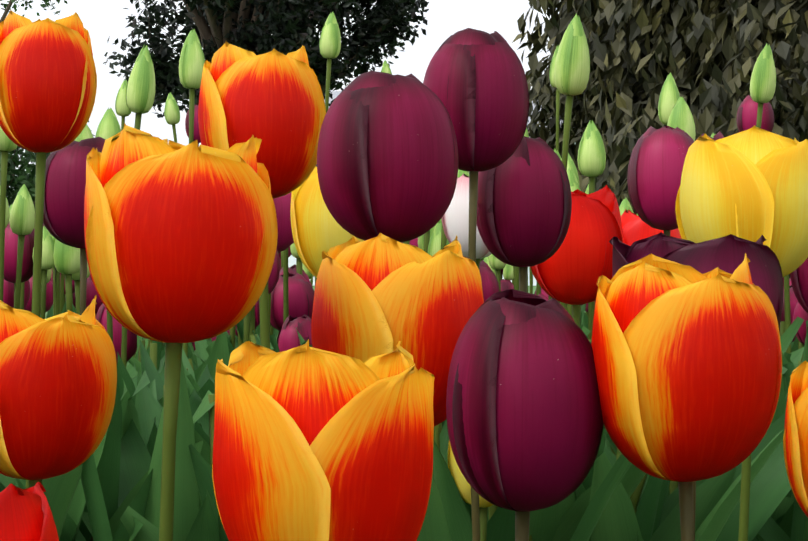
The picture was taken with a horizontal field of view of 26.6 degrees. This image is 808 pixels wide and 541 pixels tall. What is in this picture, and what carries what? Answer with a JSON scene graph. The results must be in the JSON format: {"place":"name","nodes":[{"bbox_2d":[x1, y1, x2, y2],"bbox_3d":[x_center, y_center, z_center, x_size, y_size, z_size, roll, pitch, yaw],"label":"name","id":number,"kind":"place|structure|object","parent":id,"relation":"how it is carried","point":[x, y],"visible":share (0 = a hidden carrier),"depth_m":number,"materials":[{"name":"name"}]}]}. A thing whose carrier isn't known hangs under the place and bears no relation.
{"place":"outdoors","nodes":[
{"label":"outdoors","id":0,"kind":"place"},
{"bbox_2d":[0,0,558,196],"label":"sky","id":1,"kind":"structure","parent":0,"point":[102,19],"materials":[{"name":"white"}]},
{"bbox_2d":[45,286,585,318],"bbox_3d":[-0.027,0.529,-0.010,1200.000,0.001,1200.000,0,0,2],"label":"ground","id":2,"kind":"structure","parent":0,"point":[534,288],"depth_m":47.64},
{"bbox_2d":[0,482,58,540],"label":"tulip","id":3,"kind":"object","parent":2,"relation":"on","point":[26,515],"visible":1,"depth_m":0.39,"materials":[{"name":"red plant"}]},
{"bbox_2d":[0,0,67,22],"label":"tree","id":4,"kind":"object","parent":2,"relation":"on","point":[7,7],"visible":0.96,"depth_m":29.58,"materials":[{"name":"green plant"}]},
{"bbox_2d":[0,120,94,318],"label":"shrub","id":5,"kind":"object","parent":2,"relation":"on","point":[27,177],"visible":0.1,"depth_m":11.96,"materials":[{"name":"green plant"}]},
{"bbox_2d":[0,9,96,488],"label":"tulip","id":6,"kind":"object","parent":2,"relation":"on","point":[48,81],"visible":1,"depth_m":0.97,"materials":[{"name":"orange plant"}]},
{"bbox_2d":[0,295,116,487],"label":"tulip","id":7,"kind":"object","parent":2,"relation":"on","point":[58,380],"visible":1,"depth_m":0.71,"materials":[{"name":"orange plant"}]},
{"bbox_2d":[43,137,104,540],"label":"tulip","id":8,"kind":"object","parent":2,"relation":"on","point":[64,195],"visible":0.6,"depth_m":1.12,"materials":[{"name":"purple plant"}]},
{"bbox_2d":[115,79,131,130],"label":"tulip","id":9,"kind":"object","parent":2,"relation":"on","point":[122,109],"visible":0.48,"depth_m":2.59,"materials":[{"name":"green plant"}]},
{"bbox_2d":[121,44,155,366],"bbox_3d":[-0.238,0.165,1.500,0.102,0.727,0.211,0,0,2],"label":"tulip","id":10,"kind":"object","parent":2,"relation":"on","point":[140,91],"visible":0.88,"depth_m":1.49,"materials":[{"name":"green plant"}]},
{"bbox_2d":[164,92,179,141],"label":"tulip","id":11,"kind":"object","parent":2,"relation":"on","point":[171,113],"visible":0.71,"depth_m":2.79,"materials":[{"name":"green plant"}]},
{"bbox_2d":[84,123,277,540],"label":"tulip","id":12,"kind":"object","parent":2,"relation":"on","point":[180,243],"visible":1,"depth_m":0.59,"materials":[{"name":"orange plant"}]},
{"bbox_2d":[179,29,204,357],"bbox_3d":[-0.196,0.148,1.650,0.086,0.762,0.242,0,0,45],"label":"tulip","id":13,"kind":"object","parent":2,"relation":"on","point":[191,61],"visible":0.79,"depth_m":1.64,"materials":[{"name":"green plant"}]},
{"bbox_2d":[185,105,200,145],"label":"tulip","id":14,"kind":"object","parent":2,"relation":"on","point":[196,132],"visible":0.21,"depth_m":2.89,"materials":[{"name":"purple plant"}]},
{"bbox_2d":[198,41,325,348],"bbox_3d":[-0.074,0.206,0.911,0.080,0.647,0.116,0,0,2],"label":"tulip","id":15,"kind":"object","parent":2,"relation":"on","point":[273,99],"visible":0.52,"depth_m":0.87,"materials":[{"name":"orange plant"}]},
{"bbox_2d":[103,0,428,117],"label":"tree","id":16,"kind":"object","parent":2,"relation":"on","point":[254,25],"visible":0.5,"depth_m":17.64,"materials":[{"name":"green plant"}]},
{"bbox_2d":[212,339,434,540],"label":"tulip","id":17,"kind":"object","parent":2,"relation":"on","point":[312,444],"visible":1,"depth_m":0.48,"materials":[{"name":"orange plant"}]},
{"bbox_2d":[290,166,363,277],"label":"tulip","id":18,"kind":"object","parent":2,"relation":"on","point":[317,228],"visible":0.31,"depth_m":1.07,"materials":[{"name":"yellow plant"}]},
{"bbox_2d":[319,12,340,112],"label":"tulip","id":19,"kind":"object","parent":2,"relation":"on","point":[330,43],"visible":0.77,"depth_m":1.99,"materials":[{"name":"green plant"}]},
{"bbox_2d":[381,60,391,73],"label":"tulip","id":20,"kind":"object","parent":2,"relation":"on","point":[385,68],"visible":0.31,"depth_m":3.19,"materials":[{"name":"green plant"}]},
{"bbox_2d":[317,71,457,242],"bbox_3d":[-0.013,0.221,0.743,0.184,0.616,0.079,0,0,-25],"label":"tulip","id":21,"kind":"object","parent":2,"relation":"on","point":[387,157],"visible":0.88,"depth_m":0.73,"materials":[{"name":"purple plant"}]},
{"bbox_2d":[311,233,483,425],"bbox_3d":[-0.015,0.257,0.695,0.080,0.543,0.121,0,0,-37],"label":"tulip","id":22,"kind":"object","parent":2,"relation":"on","point":[380,294],"visible":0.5,"depth_m":0.64,"materials":[{"name":"orange plant"}]},
{"bbox_2d":[0,310,807,540],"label":"tulip leaves","id":23,"kind":"object","parent":2,"relation":"on","point":[109,489],"visible":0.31,"depth_m":1.08,"materials":[{"name":"green plant"}]},
{"bbox_2d":[0,97,807,363],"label":"tulip bed","id":24,"kind":"object","parent":2,"relation":"on","point":[291,294],"visible":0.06,"depth_m":1.98,"materials":[{"name":"purple plant"}]},
{"bbox_2d":[442,173,491,268],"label":"tulip","id":25,"kind":"object","parent":2,"relation":"on","point":[455,219],"visible":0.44,"depth_m":1.42,"materials":[{"name":"white plant"}]},
{"bbox_2d":[448,440,492,540],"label":"tulip","id":26,"kind":"object","parent":2,"relation":"on","point":[463,485],"visible":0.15,"depth_m":1.03,"materials":[{"name":"yellow plant"}]},
{"bbox_2d":[423,28,528,540],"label":"tulip","id":27,"kind":"object","parent":2,"relation":"on","point":[475,81],"visible":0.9,"depth_m":0.92,"materials":[{"name":"purple plant"}]},
{"bbox_2d":[477,136,571,291],"bbox_3d":[0.080,0.223,1.050,0.087,0.613,0.089,0,0,-32],"label":"tulip","id":28,"kind":"object","parent":2,"relation":"on","point":[524,205],"visible":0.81,"depth_m":1.02,"materials":[{"name":"purple plant"}]},
{"bbox_2d":[446,289,603,540],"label":"tulip","id":29,"kind":"object","parent":2,"relation":"on","point":[525,424],"visible":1,"depth_m":0.57,"materials":[{"name":"purple plant"}]},
{"bbox_2d":[549,44,559,151],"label":"tulip","id":30,"kind":"object","parent":2,"relation":"on","point":[552,72],"visible":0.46,"depth_m":2.38,"materials":[{"name":"green plant"}]},
{"bbox_2d":[554,13,589,302],"bbox_3d":[0.102,0.168,1.292,0.076,0.721,0.144,0,0,-12],"label":"tulip","id":31,"kind":"object","parent":2,"relation":"on","point":[572,70],"visible":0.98,"depth_m":1.28,"materials":[{"name":"green plant"}]},
{"bbox_2d":[530,185,622,326],"bbox_3d":[0.110,0.235,1.196,0.083,0.587,0.098,0,0,-42],"label":"tulip","id":32,"kind":"object","parent":2,"relation":"on","point":[574,267],"visible":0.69,"depth_m":1.16,"materials":[{"name":"red plant"}]},
{"bbox_2d":[621,209,681,245],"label":"tulip","id":33,"kind":"object","parent":2,"relation":"on","point":[635,227],"visible":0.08,"depth_m":1.41,"materials":[{"name":"red plant"}]},
{"bbox_2d":[512,0,807,277],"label":"conifer tree","id":34,"kind":"object","parent":2,"relation":"on","point":[706,53],"visible":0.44,"depth_m":10.54,"materials":[{"name":"green plant"}]},
{"bbox_2d":[627,125,693,235],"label":"tulip","id":35,"kind":"object","parent":2,"relation":"on","point":[656,164],"visible":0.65,"depth_m":1.26,"materials":[{"name":"purple plant"}]},
{"bbox_2d":[658,72,679,124],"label":"tulip","id":36,"kind":"object","parent":2,"relation":"on","point":[669,96],"visible":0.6,"depth_m":1.97,"materials":[{"name":"green plant"}]},
{"bbox_2d":[591,253,781,540],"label":"tulip","id":37,"kind":"object","parent":2,"relation":"on","point":[688,363],"visible":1,"depth_m":0.56,"materials":[{"name":"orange plant"}]},
{"bbox_2d":[609,232,782,540],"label":"tulip","id":38,"kind":"object","parent":2,"relation":"on","point":[726,253],"visible":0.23,"depth_m":0.76,"materials":[{"name":"purple plant"}]},
{"bbox_2d":[696,131,723,140],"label":"tulip","id":39,"kind":"object","parent":2,"relation":"on","point":[718,135],"depth_m":1.52,"materials":[{"name":"purple plant"}]},
{"bbox_2d":[675,125,807,540],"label":"tulip","id":40,"kind":"object","parent":2,"relation":"on","point":[750,184],"visible":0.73,"depth_m":0.90,"materials":[{"name":"yellow plant"}]},
{"bbox_2d":[736,95,773,131],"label":"tulip","id":41,"kind":"object","parent":2,"relation":"on","point":[746,119],"visible":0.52,"depth_m":2.16,"materials":[{"name":"purple plant"}]},
{"bbox_2d":[750,44,775,127],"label":"tulip","id":42,"kind":"object","parent":2,"relation":"on","point":[763,83],"visible":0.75,"depth_m":1.77,"materials":[{"name":"green plant"}]},
{"bbox_2d":[783,361,807,516],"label":"tulip","id":43,"kind":"object","parent":2,"relation":"on","point":[795,442],"visible":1,"depth_m":0.67,"materials":[{"name":"orange plant"}]},
{"bbox_2d":[790,258,807,312],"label":"tulip","id":44,"kind":"object","parent":2,"relation":"on","point":[799,278],"visible":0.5,"depth_m":1.07,"materials":[{"name":"purple plant"}]}
]}

